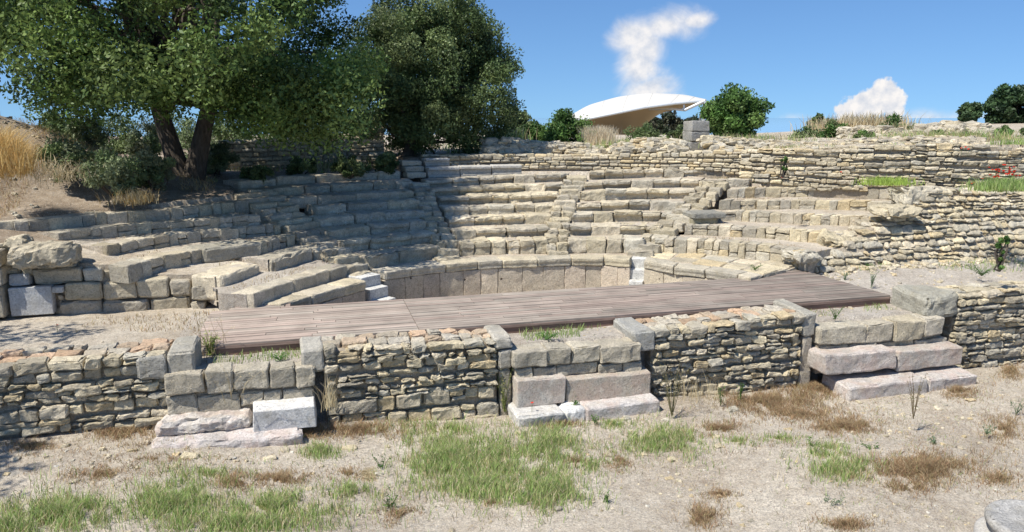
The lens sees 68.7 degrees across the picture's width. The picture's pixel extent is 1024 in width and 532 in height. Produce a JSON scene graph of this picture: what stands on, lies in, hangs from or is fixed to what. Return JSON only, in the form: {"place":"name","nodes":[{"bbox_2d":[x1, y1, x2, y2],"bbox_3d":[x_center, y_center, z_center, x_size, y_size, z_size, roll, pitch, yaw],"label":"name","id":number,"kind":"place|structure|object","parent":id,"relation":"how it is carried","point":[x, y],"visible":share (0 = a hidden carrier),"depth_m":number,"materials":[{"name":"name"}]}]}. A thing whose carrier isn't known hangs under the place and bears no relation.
{"place":"outdoors","nodes":[
{"label":"outdoors","id":0,"kind":"place"},
{"bbox_2d":[13,118,984,135],"bbox_3d":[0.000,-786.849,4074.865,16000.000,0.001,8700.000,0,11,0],"label":"water","id":1,"kind":"structure","parent":0,"point":[778,124],"depth_m":3962.05,"materials":[{"name":"blue liquid"}]},
{"bbox_2d":[0,116,1023,531],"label":"ground","id":2,"kind":"structure","parent":0,"point":[768,498],"depth_m":8.31,"materials":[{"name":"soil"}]},
{"bbox_2d":[35,132,95,182],"bbox_3d":[-8.069,-1.974,13.620,0.916,0.927,1.022,0,11,0],"label":"shrub","id":3,"kind":"object","parent":2,"relation":"on","point":[59,149],"visible":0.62,"depth_m":13.45,"materials":[{"name":"green plant"}]},
{"bbox_2d":[60,108,109,148],"bbox_3d":[-9.510,-2.948,16.741,0.988,1.220,0.975,-4,12,-20],"label":"shrub","id":4,"kind":"object","parent":2,"relation":"on","point":[94,136],"visible":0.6,"depth_m":16.54,"materials":[{"name":"green plant"}]},
{"bbox_2d":[0,335,202,437],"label":"rubble wall","id":5,"kind":"structure","parent":2,"relation":"on","point":[55,389],"depth_m":8.39,"materials":[{"name":"stone"}]},
{"bbox_2d":[0,248,208,317],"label":"wing wall","id":6,"kind":"structure","parent":2,"relation":"on","point":[90,293],"depth_m":11.33,"materials":[{"name":"grey stone"}]},
{"bbox_2d":[8,284,64,315],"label":"upright slab","id":7,"kind":"structure","parent":6,"relation":"attached to","point":[32,300],"depth_m":11.05,"materials":[{"name":"white stone"}]},
{"bbox_2d":[7,240,82,269],"bbox_3d":[-6.884,-0.176,11.062,0.909,0.413,0.679,-3,12,-16],"label":"boulder","id":8,"kind":"object","parent":6,"relation":"on","point":[38,254],"visible":1,"depth_m":10.82,"materials":[{"name":"grey stone"}]},
{"bbox_2d":[71,146,141,196],"bbox_3d":[-7.204,-1.660,13.247,1.090,0.906,1.023,0,11,0],"label":"shrub","id":9,"kind":"object","parent":2,"relation":"on","point":[115,172],"visible":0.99,"depth_m":13.15,"materials":[{"name":"green plant"}]},
{"bbox_2d":[85,110,143,153],"bbox_3d":[-12.431,-4.128,23.457,2.063,1.553,1.788,0,11,0],"label":"thicket","id":10,"kind":"object","parent":2,"relation":"on","point":[117,145],"visible":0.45,"depth_m":23.30,"materials":[{"name":"green plant"}]},
{"bbox_2d":[0,199,248,230],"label":"seat row","id":11,"kind":"object","parent":2,"relation":"on","point":[72,220],"visible":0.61,"depth_m":13.10,"materials":[{"name":"stone"}]},
{"bbox_2d":[124,117,163,158],"bbox_3d":[-9.116,-3.008,18.688,0.952,1.440,1.001,0,11,0],"label":"shrub","id":12,"kind":"object","parent":2,"relation":"on","point":[148,139],"visible":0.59,"depth_m":18.46,"materials":[{"name":"green plant"}]},
{"bbox_2d":[38,212,260,239],"bbox_3d":[-6.431,-0.618,13.282,3.698,0.411,0.938,-10,15,-40],"label":"seat row","id":13,"kind":"object","parent":2,"relation":"on","point":[226,220],"visible":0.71,"depth_m":13.14,"materials":[{"name":"stone"}]},
{"bbox_2d":[130,143,176,191],"bbox_3d":[-7.034,-1.909,14.668,0.826,0.970,0.809,0,11,0],"label":"shrub","id":14,"kind":"object","parent":2,"relation":"on","point":[156,173],"visible":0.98,"depth_m":14.50,"materials":[{"name":"green plant"}]},
{"bbox_2d":[81,223,280,255],"bbox_3d":[-5.891,-0.406,13.159,0.970,0.406,3.579,10,15,39],"label":"seat row","id":15,"kind":"object","parent":2,"relation":"on","point":[121,244],"visible":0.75,"depth_m":13.01,"materials":[{"name":"stone"}]},
{"bbox_2d":[78,233,294,286],"bbox_3d":[-5.403,-0.150,12.802,1.174,0.404,3.693,8,14,34],"label":"seat row","id":16,"kind":"object","parent":2,"relation":"on","point":[133,268],"visible":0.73,"depth_m":11.95,"materials":[{"name":"stone"}]},
{"bbox_2d":[183,239,261,262],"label":"stone block","id":17,"kind":"structure","parent":16,"relation":"on","point":[221,251],"depth_m":12.76,"materials":[{"name":"stone"}]},
{"bbox_2d":[0,0,390,180],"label":"spreading tree","id":18,"kind":"object","parent":2,"relation":"on","point":[265,85],"visible":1,"depth_m":13.30,"materials":[{"name":"green plant"}]},
{"bbox_2d":[153,260,258,305],"bbox_3d":[-4.937,0.243,12.263,1.322,0.490,1.277,3,12,13],"label":"seat row","id":19,"kind":"object","parent":2,"relation":"on","point":[207,276],"visible":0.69,"depth_m":11.79,"materials":[{"name":"stone"}]},
{"bbox_2d":[206,140,239,175],"bbox_3d":[-6.872,-2.492,17.563,0.852,0.905,0.714,4,12,18],"label":"shrub","id":20,"kind":"object","parent":2,"relation":"on","point":[219,158],"visible":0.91,"depth_m":17.45,"materials":[{"name":"green plant"}]},
{"bbox_2d":[151,423,302,447],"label":"marble block","id":21,"kind":"structure","parent":2,"relation":"on","point":[244,437],"depth_m":8.40,"materials":[{"name":"stone"}]},
{"bbox_2d":[155,407,252,436],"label":"marble block","id":22,"kind":"structure","parent":21,"relation":"on","point":[191,423],"depth_m":8.47,"materials":[{"name":"stone"}]},
{"bbox_2d":[253,394,316,431],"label":"marble block","id":23,"kind":"structure","parent":21,"relation":"on","point":[298,413],"depth_m":8.61,"materials":[{"name":"stone"}]},
{"bbox_2d":[164,361,314,414],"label":"stone pier","id":24,"kind":"structure","parent":2,"relation":"on","point":[284,380],"depth_m":8.68,"materials":[{"name":"grey stone"}]},
{"bbox_2d":[239,164,274,184],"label":"shrub","id":25,"kind":"object","parent":2,"relation":"on","point":[257,172],"visible":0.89,"depth_m":16.32,"materials":[{"name":"green plant"}]},
{"bbox_2d":[211,260,346,310],"bbox_3d":[-3.879,0.347,12.429,1.186,0.457,2.739,5,12,22],"label":"seat row","id":26,"kind":"object","parent":2,"relation":"on","point":[258,293],"visible":0.66,"depth_m":11.91,"materials":[{"name":"stone"}]},
{"bbox_2d":[236,244,328,271],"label":"seat row","id":27,"kind":"object","parent":2,"relation":"on","point":[284,258],"visible":0.55,"depth_m":13.03,"materials":[{"name":"stone"}]},
{"bbox_2d":[214,278,365,319],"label":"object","id":28,"kind":"structure","parent":2,"relation":"on","point":[343,290],"depth_m":12.14,"materials":[{"name":"stone"}]},
{"bbox_2d":[218,126,383,169],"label":"rubble wall","id":29,"kind":"structure","parent":2,"relation":"on","point":[249,152],"depth_m":19.28,"materials":[{"name":"stone"}]},
{"bbox_2d":[285,155,316,174],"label":"shrub","id":30,"kind":"object","parent":2,"relation":"on","point":[297,164],"visible":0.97,"depth_m":17.52,"materials":[{"name":"green plant"}]},
{"bbox_2d":[233,192,373,275],"bbox_3d":[-4.008,-0.630,14.556,3.973,1.407,1.002,9,15,39],"label":"stairway","id":31,"kind":"object","parent":2,"relation":"on","point":[277,208],"visible":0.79,"depth_m":14.47,"materials":[{"name":"stone"}]},
{"bbox_2d":[223,170,400,188],"bbox_3d":[-4.555,-1.985,17.466,4.155,0.375,1.065,-8,14,-36],"label":"seat row","id":32,"kind":"object","parent":2,"relation":"on","point":[296,179],"visible":0.55,"depth_m":17.10,"materials":[{"name":"stone"}]},
{"bbox_2d":[329,153,372,178],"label":"shrub","id":33,"kind":"object","parent":32,"relation":"on","point":[360,169],"visible":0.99,"depth_m":17.55,"materials":[{"name":"green plant"}]},
{"bbox_2d":[373,150,399,174],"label":"shrub","id":34,"kind":"object","parent":32,"relation":"on","point":[385,161],"visible":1,"depth_m":18.04,"materials":[{"name":"green plant"}]},
{"bbox_2d":[233,178,412,194],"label":"seat row","id":35,"kind":"object","parent":2,"relation":"on","point":[337,186],"visible":0.71,"depth_m":16.82,"materials":[{"name":"stone"}]},
{"bbox_2d":[285,189,413,208],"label":"seat row","id":36,"kind":"object","parent":2,"relation":"on","point":[330,197],"visible":0.71,"depth_m":16.27,"materials":[{"name":"stone"}]},
{"bbox_2d":[304,198,419,214],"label":"seat row","id":37,"kind":"object","parent":2,"relation":"on","point":[370,205],"visible":0.86,"depth_m":15.96,"materials":[{"name":"stone"}]},
{"bbox_2d":[305,209,424,226],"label":"seat row","id":38,"kind":"object","parent":2,"relation":"on","point":[356,216],"visible":0.74,"depth_m":15.45,"materials":[{"name":"stone"}]},
{"bbox_2d":[315,218,426,238],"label":"seat row","id":39,"kind":"object","parent":2,"relation":"on","point":[366,228],"visible":0.81,"depth_m":15.04,"materials":[{"name":"stone"}]},
{"bbox_2d":[347,272,395,300],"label":"marble steps","id":40,"kind":"structure","parent":2,"relation":"on","point":[376,289],"depth_m":13.10,"materials":[{"name":"stone"}]},
{"bbox_2d":[328,230,434,250],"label":"seat row","id":41,"kind":"object","parent":2,"relation":"on","point":[365,242],"visible":0.87,"depth_m":14.69,"materials":[{"name":"stone"}]},
{"bbox_2d":[353,243,439,270],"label":"seat row","id":42,"kind":"object","parent":2,"relation":"on","point":[383,257],"visible":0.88,"depth_m":14.23,"materials":[{"name":"stone"}]},
{"bbox_2d":[300,325,512,423],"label":"rubble wall","id":43,"kind":"structure","parent":2,"relation":"on","point":[442,374],"depth_m":9.34,"materials":[{"name":"stone"}]},
{"bbox_2d":[399,160,425,178],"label":"stone steps","id":44,"kind":"structure","parent":2,"relation":"on","point":[411,169],"depth_m":18.18,"materials":[{"name":"stone"}]},
{"bbox_2d":[339,0,526,157],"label":"rounded tree","id":45,"kind":"object","parent":2,"relation":"on","point":[443,95],"visible":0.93,"depth_m":18.94,"materials":[{"name":"green plant"}]},
{"bbox_2d":[408,182,460,261],"bbox_3d":[-1.709,-0.973,16.079,0.641,1.387,3.873,-3,12,-14],"label":"stairway","id":46,"kind":"object","parent":2,"relation":"on","point":[443,237],"visible":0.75,"depth_m":15.63,"materials":[{"name":"stone"}]},
{"bbox_2d":[0,329,906,531],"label":"green grass","id":47,"kind":"structure","parent":2,"relation":"on","point":[451,455],"depth_m":7.63,"materials":[{"name":"green plant"}]},
{"bbox_2d":[421,157,521,177],"bbox_3d":[-0.986,-2.468,18.689,2.464,0.456,0.787,-3,12,-13],"label":"marble bench","id":48,"kind":"object","parent":2,"relation":"on","point":[437,168],"visible":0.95,"depth_m":18.42,"materials":[{"name":"stone"}]},
{"bbox_2d":[421,172,568,186],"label":"seat row","id":49,"kind":"object","parent":2,"relation":"on","point":[493,179],"visible":0.73,"depth_m":18.09,"materials":[{"name":"stone"}]},
{"bbox_2d":[428,181,563,195],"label":"seat row","id":50,"kind":"object","parent":2,"relation":"on","point":[496,188],"visible":0.73,"depth_m":17.53,"materials":[{"name":"stone"}]},
{"bbox_2d":[438,201,554,216],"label":"seat row","id":51,"kind":"object","parent":2,"relation":"on","point":[477,209],"visible":0.73,"depth_m":16.55,"materials":[{"name":"stone"}]},
{"bbox_2d":[435,191,558,205],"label":"seat row","id":52,"kind":"object","parent":51,"relation":"on","point":[510,197],"visible":0.87,"depth_m":17.08,"materials":[{"name":"stone"}]},
{"bbox_2d":[444,212,551,226],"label":"seat row","id":53,"kind":"object","parent":2,"relation":"on","point":[505,219],"visible":0.77,"depth_m":16.18,"materials":[{"name":"stone"}]},
{"bbox_2d":[449,224,549,238],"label":"seat row","id":54,"kind":"object","parent":2,"relation":"on","point":[486,231],"visible":0.73,"depth_m":15.61,"materials":[{"name":"stone"}]},
{"bbox_2d":[370,252,631,298],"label":"podium wall","id":55,"kind":"structure","parent":2,"relation":"on","point":[481,274],"depth_m":14.52,"materials":[{"name":"stone"}]},
{"bbox_2d":[455,236,547,255],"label":"seat row","id":56,"kind":"object","parent":2,"relation":"on","point":[482,245],"visible":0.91,"depth_m":15.09,"materials":[{"name":"stone"}]},
{"bbox_2d":[0,313,1023,531],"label":"brown grass","id":57,"kind":"structure","parent":2,"relation":"on","point":[922,466],"depth_m":8.38,"materials":[{"name":"brown plant"}]},
{"bbox_2d":[0,110,1023,412],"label":"straw grass","id":58,"kind":"structure","parent":2,"relation":"on","point":[16,158],"depth_m":12.45,"materials":[{"name":"beige plant"}]},
{"bbox_2d":[507,402,564,426],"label":"marble block","id":59,"kind":"structure","parent":2,"relation":"on","point":[532,415],"depth_m":9.37,"materials":[{"name":"stone"}]},
{"bbox_2d":[510,370,565,407],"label":"marble block","id":60,"kind":"structure","parent":59,"relation":"on","point":[540,390],"depth_m":9.56,"materials":[{"name":"stone"}]},
{"bbox_2d":[198,269,889,354],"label":"wooden deck","id":61,"kind":"structure","parent":2,"relation":"on","point":[258,329],"depth_m":11.06,"materials":[{"name":"brown wood"}]},
{"bbox_2d":[479,136,611,154],"bbox_3d":[0.980,-3.231,20.741,4.056,0.739,1.795,-2,12,-11],"label":"rubble mound","id":62,"kind":"object","parent":2,"relation":"on","point":[504,145],"visible":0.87,"depth_m":20.14,"materials":[{"name":"stone"}]},
{"bbox_2d":[544,175,586,254],"bbox_3d":[1.177,-1.169,16.772,0.665,1.450,4.121,2,12,11],"label":"stairway","id":63,"kind":"object","parent":2,"relation":"on","point":[556,235],"visible":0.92,"depth_m":16.32,"materials":[{"name":"stone"}]},
{"bbox_2d":[537,108,594,141],"bbox_3d":[1.563,-3.919,22.562,1.663,1.684,1.640,-5,12,-22],"label":"bush","id":64,"kind":"object","parent":2,"relation":"on","point":[564,124],"visible":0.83,"depth_m":22.12,"materials":[{"name":"green plant"}]},
{"bbox_2d":[510,337,641,377],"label":"stone pier","id":65,"kind":"structure","parent":2,"relation":"on","point":[613,355],"depth_m":9.76,"materials":[{"name":"grey stone"}]},
{"bbox_2d":[420,149,743,178],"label":"parapet wall","id":66,"kind":"structure","parent":2,"relation":"on","point":[715,164],"depth_m":19.14,"materials":[{"name":"stone"}]},
{"bbox_2d":[567,234,645,253],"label":"seat row","id":67,"kind":"object","parent":2,"relation":"on","point":[597,244],"visible":0.88,"depth_m":15.22,"materials":[{"name":"stone"}]},
{"bbox_2d":[569,221,662,235],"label":"seat row","id":68,"kind":"object","parent":2,"relation":"on","point":[614,228],"visible":0.84,"depth_m":15.84,"materials":[{"name":"stone"}]},
{"bbox_2d":[580,393,659,420],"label":"marble block","id":69,"kind":"structure","parent":2,"relation":"on","point":[620,407],"depth_m":9.66,"materials":[{"name":"stone"}]},
{"bbox_2d":[565,365,650,401],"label":"marble block","id":70,"kind":"structure","parent":69,"relation":"on","point":[592,386],"depth_m":9.81,"materials":[{"name":"stone"}]},
{"bbox_2d":[570,209,672,222],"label":"seat row","id":71,"kind":"object","parent":2,"relation":"on","point":[595,216],"visible":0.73,"depth_m":16.39,"materials":[{"name":"stone"}]},
{"bbox_2d":[575,198,685,210],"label":"seat row","id":72,"kind":"object","parent":2,"relation":"on","point":[660,204],"visible":0.73,"depth_m":16.84,"materials":[{"name":"stone"}]},
{"bbox_2d":[579,187,695,200],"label":"seat row","id":73,"kind":"object","parent":2,"relation":"on","point":[628,193],"visible":0.84,"depth_m":17.41,"materials":[{"name":"stone"}]},
{"bbox_2d":[572,93,705,134],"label":"shelter canopy","id":74,"kind":"object","parent":2,"relation":"on","point":[628,111],"visible":0.83,"depth_m":43.60,"materials":[{"name":"fabric"}]},
{"bbox_2d":[585,177,704,188],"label":"seat row","id":75,"kind":"object","parent":2,"relation":"on","point":[663,182],"visible":0.73,"depth_m":18.01,"materials":[{"name":"stone"}]},
{"bbox_2d":[589,168,704,179],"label":"seat row","id":76,"kind":"object","parent":2,"relation":"on","point":[622,173],"visible":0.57,"depth_m":18.89,"materials":[{"name":"stone"}]},
{"bbox_2d":[606,136,690,154],"bbox_3d":[3.619,-3.098,19.884,2.225,0.670,1.738,2,12,10],"label":"rubble mound","id":77,"kind":"object","parent":2,"relation":"on","point":[644,144],"visible":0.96,"depth_m":19.36,"materials":[{"name":"stone"}]},
{"bbox_2d":[654,110,680,134],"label":"shaded tree","id":78,"kind":"object","parent":2,"relation":"on","point":[668,121],"visible":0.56,"depth_m":52.38,"materials":[{"name":"green plant"}]},
{"bbox_2d":[627,181,728,256],"bbox_3d":[3.741,-1.067,16.475,0.776,1.369,4.281,8,14,35],"label":"stairway","id":79,"kind":"object","parent":2,"relation":"on","point":[703,197],"visible":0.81,"depth_m":16.17,"materials":[{"name":"stone"}]},
{"bbox_2d":[683,120,709,150],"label":"stone pillar","id":80,"kind":"structure","parent":2,"relation":"on","point":[693,131],"depth_m":19.88,"materials":[{"name":"grey stone"}]},
{"bbox_2d":[613,299,816,397],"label":"rubble wall","id":81,"kind":"structure","parent":2,"relation":"on","point":[755,347],"depth_m":10.47,"materials":[{"name":"stone"}]},
{"bbox_2d":[644,254,791,283],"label":"podium wall","id":82,"kind":"structure","parent":2,"relation":"on","point":[657,270],"depth_m":13.83,"materials":[{"name":"stone"}]},
{"bbox_2d":[651,252,796,277],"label":"paving slabs","id":83,"kind":"structure","parent":2,"relation":"on","point":[769,268],"depth_m":14.16,"materials":[{"name":"stone"}]},
{"bbox_2d":[696,82,775,137],"bbox_3d":[9.097,-5.864,30.210,2.807,3.046,3.069,7,13,31],"label":"bushy tree","id":84,"kind":"object","parent":2,"relation":"on","point":[736,109],"visible":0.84,"depth_m":29.38,"materials":[{"name":"green plant"}]},
{"bbox_2d":[655,235,837,272],"bbox_3d":[4.634,-0.299,15.034,3.615,0.484,1.510,8,14,34],"label":"seat row","id":85,"kind":"object","parent":2,"relation":"on","point":[760,249],"visible":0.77,"depth_m":14.77,"materials":[{"name":"stone"}]},
{"bbox_2d":[780,248,822,263],"bbox_3d":[5.370,-0.182,13.877,0.641,0.246,0.622,-4,12,-17],"label":"boulder","id":86,"kind":"object","parent":85,"relation":"on","point":[796,256],"visible":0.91,"depth_m":13.69,"materials":[{"name":"stone"}]},
{"bbox_2d":[696,135,812,150],"bbox_3d":[6.616,-3.143,19.907,3.712,0.684,2.139,0,11,0],"label":"rubble mound","id":87,"kind":"object","parent":2,"relation":"on","point":[712,142],"visible":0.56,"depth_m":19.47,"materials":[{"name":"stone"}]},
{"bbox_2d":[684,221,856,242],"bbox_3d":[5.705,-0.660,15.547,4.063,0.358,1.528,4,12,20],"label":"seat row","id":88,"kind":"object","parent":2,"relation":"on","point":[788,232],"visible":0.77,"depth_m":15.49,"materials":[{"name":"stone"}]},
{"bbox_2d":[683,209,725,223],"bbox_3d":[4.136,-1.008,16.153,0.779,0.354,0.538,-3,12,-15],"label":"overhanging seat","id":89,"kind":"object","parent":88,"relation":"on","point":[703,216],"visible":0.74,"depth_m":15.95,"materials":[{"name":"grey stone"}]},
{"bbox_2d":[708,209,870,225],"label":"seat row","id":90,"kind":"object","parent":2,"relation":"on","point":[820,217],"visible":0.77,"depth_m":16.14,"materials":[{"name":"stone"}]},
{"bbox_2d":[719,197,891,210],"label":"seat row","id":91,"kind":"object","parent":2,"relation":"on","point":[773,203],"visible":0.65,"depth_m":16.84,"materials":[{"name":"stone"}]},
{"bbox_2d":[727,186,890,198],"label":"seat row","id":92,"kind":"object","parent":91,"relation":"on","point":[758,192],"visible":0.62,"depth_m":17.54,"materials":[{"name":"stone"}]},
{"bbox_2d":[822,368,926,400],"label":"marble block","id":93,"kind":"structure","parent":2,"relation":"on","point":[886,382],"depth_m":10.54,"materials":[{"name":"beige stone"}]},
{"bbox_2d":[807,343,896,374],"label":"marble block","id":94,"kind":"structure","parent":93,"relation":"on","point":[851,359],"depth_m":10.61,"materials":[{"name":"stone"}]},
{"bbox_2d":[834,125,914,138],"bbox_3d":[11.750,-4.177,24.352,2.897,0.805,1.672,6,13,27],"label":"rubble mound","id":95,"kind":"object","parent":2,"relation":"on","point":[844,131],"visible":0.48,"depth_m":24.14,"materials":[{"name":"stone"}]},
{"bbox_2d":[810,313,946,373],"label":"stone pier","id":96,"kind":"structure","parent":2,"relation":"on","point":[911,328],"depth_m":10.96,"materials":[{"name":"grey stone"}]},
{"bbox_2d":[739,142,1023,197],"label":"wall","id":97,"kind":"structure","parent":2,"relation":"on","point":[949,164],"depth_m":17.12,"materials":[{"name":"stone"}]},
{"bbox_2d":[769,135,1002,148],"bbox_3d":[8.928,-2.993,18.935,5.562,0.677,3.432,3,12,14],"label":"rubble mound","id":98,"kind":"object","parent":2,"relation":"on","point":[923,139],"visible":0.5,"depth_m":18.02,"materials":[{"name":"stone"}]},
{"bbox_2d":[804,187,1023,273],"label":"wing wall","id":99,"kind":"structure","parent":2,"relation":"on","point":[965,225],"depth_m":14.89,"materials":[{"name":"stone"}]},
{"bbox_2d":[868,204,922,218],"bbox_3d":[7.490,-1.081,14.676,0.975,0.274,0.592,-4,12,-19],"label":"boulder","id":100,"kind":"object","parent":99,"relation":"on","point":[889,211],"visible":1,"depth_m":14.51,"materials":[{"name":"stone"}]},
{"bbox_2d":[887,185,950,204],"bbox_3d":[8.324,-1.444,15.336,1.187,0.405,0.618,-3,12,-14],"label":"boulder","id":101,"kind":"object","parent":99,"relation":"on","point":[904,195],"visible":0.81,"depth_m":15.14,"materials":[{"name":"stone"}]},
{"bbox_2d":[908,365,976,391],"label":"marble block","id":102,"kind":"structure","parent":2,"relation":"on","point":[940,377],"depth_m":10.85,"materials":[{"name":"stone"}]},
{"bbox_2d":[886,341,962,371],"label":"marble block","id":103,"kind":"structure","parent":102,"relation":"on","point":[921,356],"depth_m":10.96,"materials":[{"name":"stone"}]},
{"bbox_2d":[913,120,999,133],"bbox_3d":[13.794,-4.082,23.135,2.612,0.839,1.782,7,13,31],"label":"rubble mound","id":104,"kind":"object","parent":2,"relation":"on","point":[947,125],"visible":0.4,"depth_m":22.89,"materials":[{"name":"stone"}]},
{"bbox_2d":[891,280,1023,367],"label":"rubble wall","id":105,"kind":"structure","parent":2,"relation":"on","point":[983,326],"depth_m":11.58,"materials":[{"name":"stone"}]},
{"bbox_2d":[956,101,983,121],"bbox_3d":[20.061,-6.410,32.870,1.131,1.623,1.039,0,11,0],"label":"distant tree","id":106,"kind":"object","parent":2,"relation":"on","point":[968,111],"visible":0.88,"depth_m":32.57,"materials":[{"name":"green plant"}]},
{"bbox_2d":[973,499,1023,531],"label":"column drum","id":107,"kind":"object","parent":2,"relation":"on","point":[1005,515],"depth_m":6.75,"materials":[{"name":"white stone"}]},
{"bbox_2d":[982,83,1023,123],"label":"distant tree","id":108,"kind":"object","parent":2,"relation":"on","point":[1003,103],"visible":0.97,"depth_m":32.38,"materials":[{"name":"green plant"}]},
{"bbox_2d":[0,118,1023,363],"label":"mixed grass","id":109,"kind":"structure","parent":0,"point":[998,184],"depth_m":13.74,"materials":[{"name":"green plant"}]},
{"bbox_2d":[0,0,1023,117],"label":"sky","id":110,"kind":"structure","parent":0,"point":[924,58],"materials":[{"name":"blue"}]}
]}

